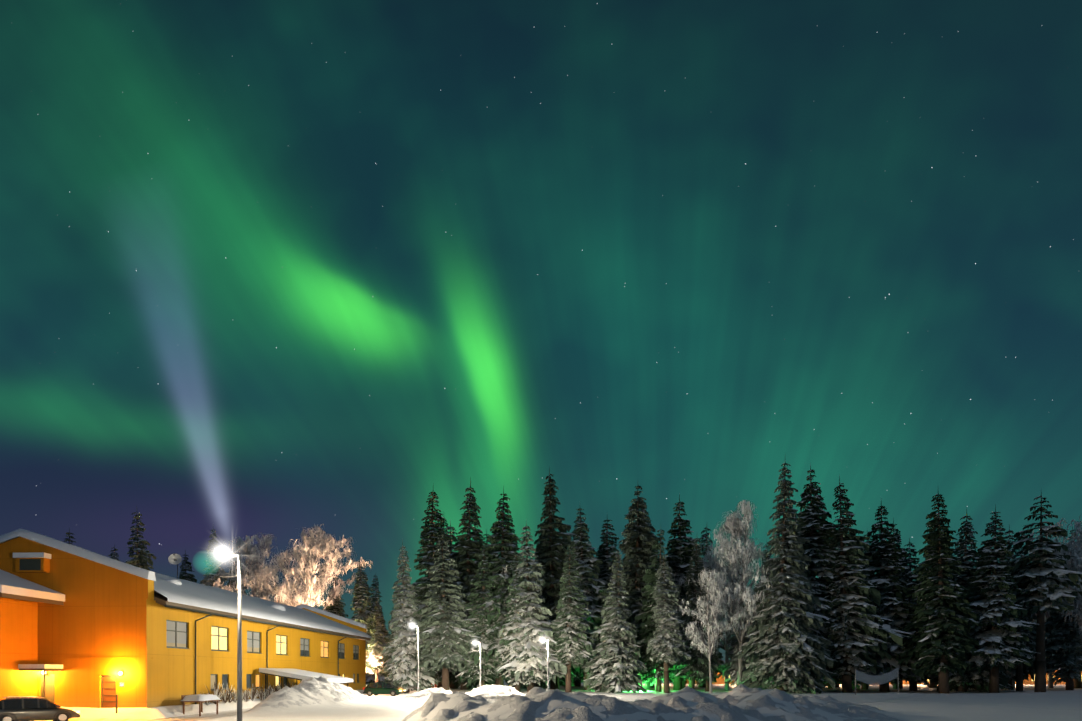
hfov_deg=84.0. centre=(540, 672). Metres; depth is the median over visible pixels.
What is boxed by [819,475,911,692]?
spruce
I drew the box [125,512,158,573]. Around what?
spruce
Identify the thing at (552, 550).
spruce
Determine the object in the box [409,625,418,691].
street lamp
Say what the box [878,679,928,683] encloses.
house
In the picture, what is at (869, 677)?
volleyball net
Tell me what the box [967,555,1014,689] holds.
spruce
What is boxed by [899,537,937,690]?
spruce
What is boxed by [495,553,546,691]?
spruce
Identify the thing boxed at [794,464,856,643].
spruce
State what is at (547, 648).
street lamp
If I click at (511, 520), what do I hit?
spruce
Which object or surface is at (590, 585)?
spruce
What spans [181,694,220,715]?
table
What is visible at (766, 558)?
spruce
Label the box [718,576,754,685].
spruce
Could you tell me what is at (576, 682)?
spruce
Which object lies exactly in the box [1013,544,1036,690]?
spruce
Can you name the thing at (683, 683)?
spruce
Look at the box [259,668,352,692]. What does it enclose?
bike shelter
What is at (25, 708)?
hatchback car
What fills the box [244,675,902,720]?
ploughed snow piles
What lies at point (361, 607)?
spruce
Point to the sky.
(277, 268)
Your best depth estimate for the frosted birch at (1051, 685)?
85.18 m
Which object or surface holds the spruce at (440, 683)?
on the snowy ground
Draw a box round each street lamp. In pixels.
[217,551,241,720]
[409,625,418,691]
[472,642,480,686]
[539,639,548,688]
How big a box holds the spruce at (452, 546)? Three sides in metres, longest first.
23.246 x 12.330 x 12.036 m
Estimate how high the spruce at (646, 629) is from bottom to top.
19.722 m
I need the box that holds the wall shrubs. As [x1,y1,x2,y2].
[200,681,300,704]
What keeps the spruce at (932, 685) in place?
on the snowy ground
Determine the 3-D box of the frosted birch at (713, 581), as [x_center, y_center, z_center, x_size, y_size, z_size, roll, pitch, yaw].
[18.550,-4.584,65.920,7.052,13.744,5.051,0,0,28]
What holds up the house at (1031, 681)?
on the snowy ground
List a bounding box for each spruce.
[63,529,75,545]
[108,545,119,560]
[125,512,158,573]
[179,549,196,582]
[200,529,228,589]
[225,550,245,593]
[322,575,347,617]
[350,561,374,674]
[366,573,389,683]
[368,598,390,682]
[379,607,399,676]
[380,539,440,692]
[407,492,462,689]
[411,534,483,689]
[431,478,508,689]
[433,519,453,687]
[437,520,457,688]
[455,540,500,686]
[462,488,523,685]
[483,530,492,684]
[495,524,566,691]
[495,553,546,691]
[499,509,522,686]
[520,522,574,688]
[534,469,581,688]
[550,544,597,691]
[559,520,586,686]
[567,508,608,689]
[579,519,653,685]
[580,548,647,692]
[593,536,609,580]
[614,486,661,684]
[633,530,673,691]
[644,493,721,689]
[646,554,693,692]
[647,520,658,687]
[669,573,695,688]
[671,538,717,688]
[686,527,724,686]
[688,563,720,691]
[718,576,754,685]
[736,463,835,693]
[751,545,772,688]
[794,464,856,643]
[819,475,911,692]
[822,527,873,688]
[831,533,874,689]
[841,502,928,691]
[887,517,912,688]
[896,493,979,693]
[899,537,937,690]
[902,529,937,687]
[925,511,1008,691]
[957,504,1038,692]
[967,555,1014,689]
[1002,525,1035,686]
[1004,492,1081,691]
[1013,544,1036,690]
[1032,542,1081,689]
[1063,524,1081,687]
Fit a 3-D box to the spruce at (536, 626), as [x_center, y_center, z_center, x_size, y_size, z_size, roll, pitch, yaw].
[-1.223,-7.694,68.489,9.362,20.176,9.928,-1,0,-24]
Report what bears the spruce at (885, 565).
on the snowy ground
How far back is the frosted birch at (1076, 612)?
72.40 m
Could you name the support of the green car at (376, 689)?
on the snowy ground
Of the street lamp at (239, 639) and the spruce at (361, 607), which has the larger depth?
the spruce at (361, 607)
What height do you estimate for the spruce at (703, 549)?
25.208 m
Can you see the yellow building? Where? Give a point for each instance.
(98, 629)
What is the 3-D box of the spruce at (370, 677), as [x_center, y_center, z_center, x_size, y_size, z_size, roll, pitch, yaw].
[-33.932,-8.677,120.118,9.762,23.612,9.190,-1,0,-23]
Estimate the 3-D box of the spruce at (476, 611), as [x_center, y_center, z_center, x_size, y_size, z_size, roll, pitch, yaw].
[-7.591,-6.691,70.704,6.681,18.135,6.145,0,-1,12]
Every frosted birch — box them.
[213,533,295,604]
[243,524,372,609]
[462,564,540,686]
[674,538,765,689]
[676,568,744,692]
[680,500,791,684]
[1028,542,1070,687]
[1033,515,1081,576]
[1035,519,1081,633]
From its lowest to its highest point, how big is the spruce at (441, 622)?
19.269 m
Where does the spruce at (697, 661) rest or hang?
on the snowy ground
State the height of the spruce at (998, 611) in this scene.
20.892 m
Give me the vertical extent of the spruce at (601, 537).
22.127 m
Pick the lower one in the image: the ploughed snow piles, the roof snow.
the ploughed snow piles
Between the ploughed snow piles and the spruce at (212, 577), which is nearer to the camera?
the ploughed snow piles
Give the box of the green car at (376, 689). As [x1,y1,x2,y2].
[363,682,405,695]
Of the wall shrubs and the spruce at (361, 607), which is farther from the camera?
the spruce at (361, 607)
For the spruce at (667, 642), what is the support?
on the snowy ground
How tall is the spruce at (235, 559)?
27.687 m
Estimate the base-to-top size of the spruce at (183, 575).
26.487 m
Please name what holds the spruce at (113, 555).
on the snowy ground
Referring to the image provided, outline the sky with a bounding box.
[0,0,1081,659]
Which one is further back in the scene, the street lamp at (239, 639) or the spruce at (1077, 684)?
the spruce at (1077, 684)
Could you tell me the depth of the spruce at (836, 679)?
82.66 m
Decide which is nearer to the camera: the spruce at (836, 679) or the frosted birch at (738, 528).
the frosted birch at (738, 528)
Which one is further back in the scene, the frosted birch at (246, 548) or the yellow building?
the frosted birch at (246, 548)
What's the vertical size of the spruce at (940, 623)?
22.649 m
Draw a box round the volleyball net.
[855,667,898,694]
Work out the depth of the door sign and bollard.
36.96 m
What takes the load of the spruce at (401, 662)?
on the snowy ground
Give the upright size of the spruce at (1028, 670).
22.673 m
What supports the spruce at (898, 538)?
on the snowy ground
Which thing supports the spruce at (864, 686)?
on the snowy ground
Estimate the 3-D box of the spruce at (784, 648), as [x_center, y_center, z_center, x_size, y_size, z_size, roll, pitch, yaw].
[27.009,-10.154,65.443,11.017,26.708,10.412,0,1,-26]
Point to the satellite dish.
(174, 559)
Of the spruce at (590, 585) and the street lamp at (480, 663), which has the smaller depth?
the street lamp at (480, 663)
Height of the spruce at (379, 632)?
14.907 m
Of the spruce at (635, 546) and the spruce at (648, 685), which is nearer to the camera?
the spruce at (635, 546)
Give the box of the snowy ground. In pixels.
[40,679,1081,720]
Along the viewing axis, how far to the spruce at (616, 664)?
66.77 m
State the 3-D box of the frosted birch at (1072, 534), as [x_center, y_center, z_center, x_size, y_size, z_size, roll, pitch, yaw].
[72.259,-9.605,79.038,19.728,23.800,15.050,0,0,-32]
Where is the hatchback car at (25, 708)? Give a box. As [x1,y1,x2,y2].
[0,696,79,720]
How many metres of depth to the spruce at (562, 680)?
83.13 m
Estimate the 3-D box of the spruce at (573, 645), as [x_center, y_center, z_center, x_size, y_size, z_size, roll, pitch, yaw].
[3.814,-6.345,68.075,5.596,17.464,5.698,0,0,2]
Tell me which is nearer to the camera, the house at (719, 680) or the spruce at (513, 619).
the spruce at (513, 619)
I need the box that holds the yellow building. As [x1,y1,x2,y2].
[0,537,370,707]
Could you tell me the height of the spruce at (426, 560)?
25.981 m
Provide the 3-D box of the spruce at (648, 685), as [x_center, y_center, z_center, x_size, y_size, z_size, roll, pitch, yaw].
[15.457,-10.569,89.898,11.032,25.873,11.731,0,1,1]
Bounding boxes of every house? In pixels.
[686,660,734,683]
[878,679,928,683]
[1015,668,1081,683]
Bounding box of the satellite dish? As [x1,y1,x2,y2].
[168,554,181,578]
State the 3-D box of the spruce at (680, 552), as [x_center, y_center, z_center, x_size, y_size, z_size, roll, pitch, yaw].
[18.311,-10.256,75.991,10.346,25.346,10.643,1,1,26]
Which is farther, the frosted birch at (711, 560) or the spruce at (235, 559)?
the spruce at (235, 559)
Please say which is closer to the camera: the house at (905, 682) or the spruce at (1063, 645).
the spruce at (1063, 645)
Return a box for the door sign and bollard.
[116,682,124,712]
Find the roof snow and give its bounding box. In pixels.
[0,529,371,668]
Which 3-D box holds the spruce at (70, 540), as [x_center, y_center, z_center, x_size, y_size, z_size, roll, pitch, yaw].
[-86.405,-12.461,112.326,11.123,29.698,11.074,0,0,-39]
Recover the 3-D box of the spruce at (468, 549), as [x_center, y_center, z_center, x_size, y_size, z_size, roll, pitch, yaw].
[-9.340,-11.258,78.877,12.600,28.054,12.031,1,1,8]
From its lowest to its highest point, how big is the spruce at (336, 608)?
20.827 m
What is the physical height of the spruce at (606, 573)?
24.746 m
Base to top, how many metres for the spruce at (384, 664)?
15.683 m
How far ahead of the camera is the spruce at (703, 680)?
70.32 m
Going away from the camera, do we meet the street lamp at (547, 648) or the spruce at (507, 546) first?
the street lamp at (547, 648)

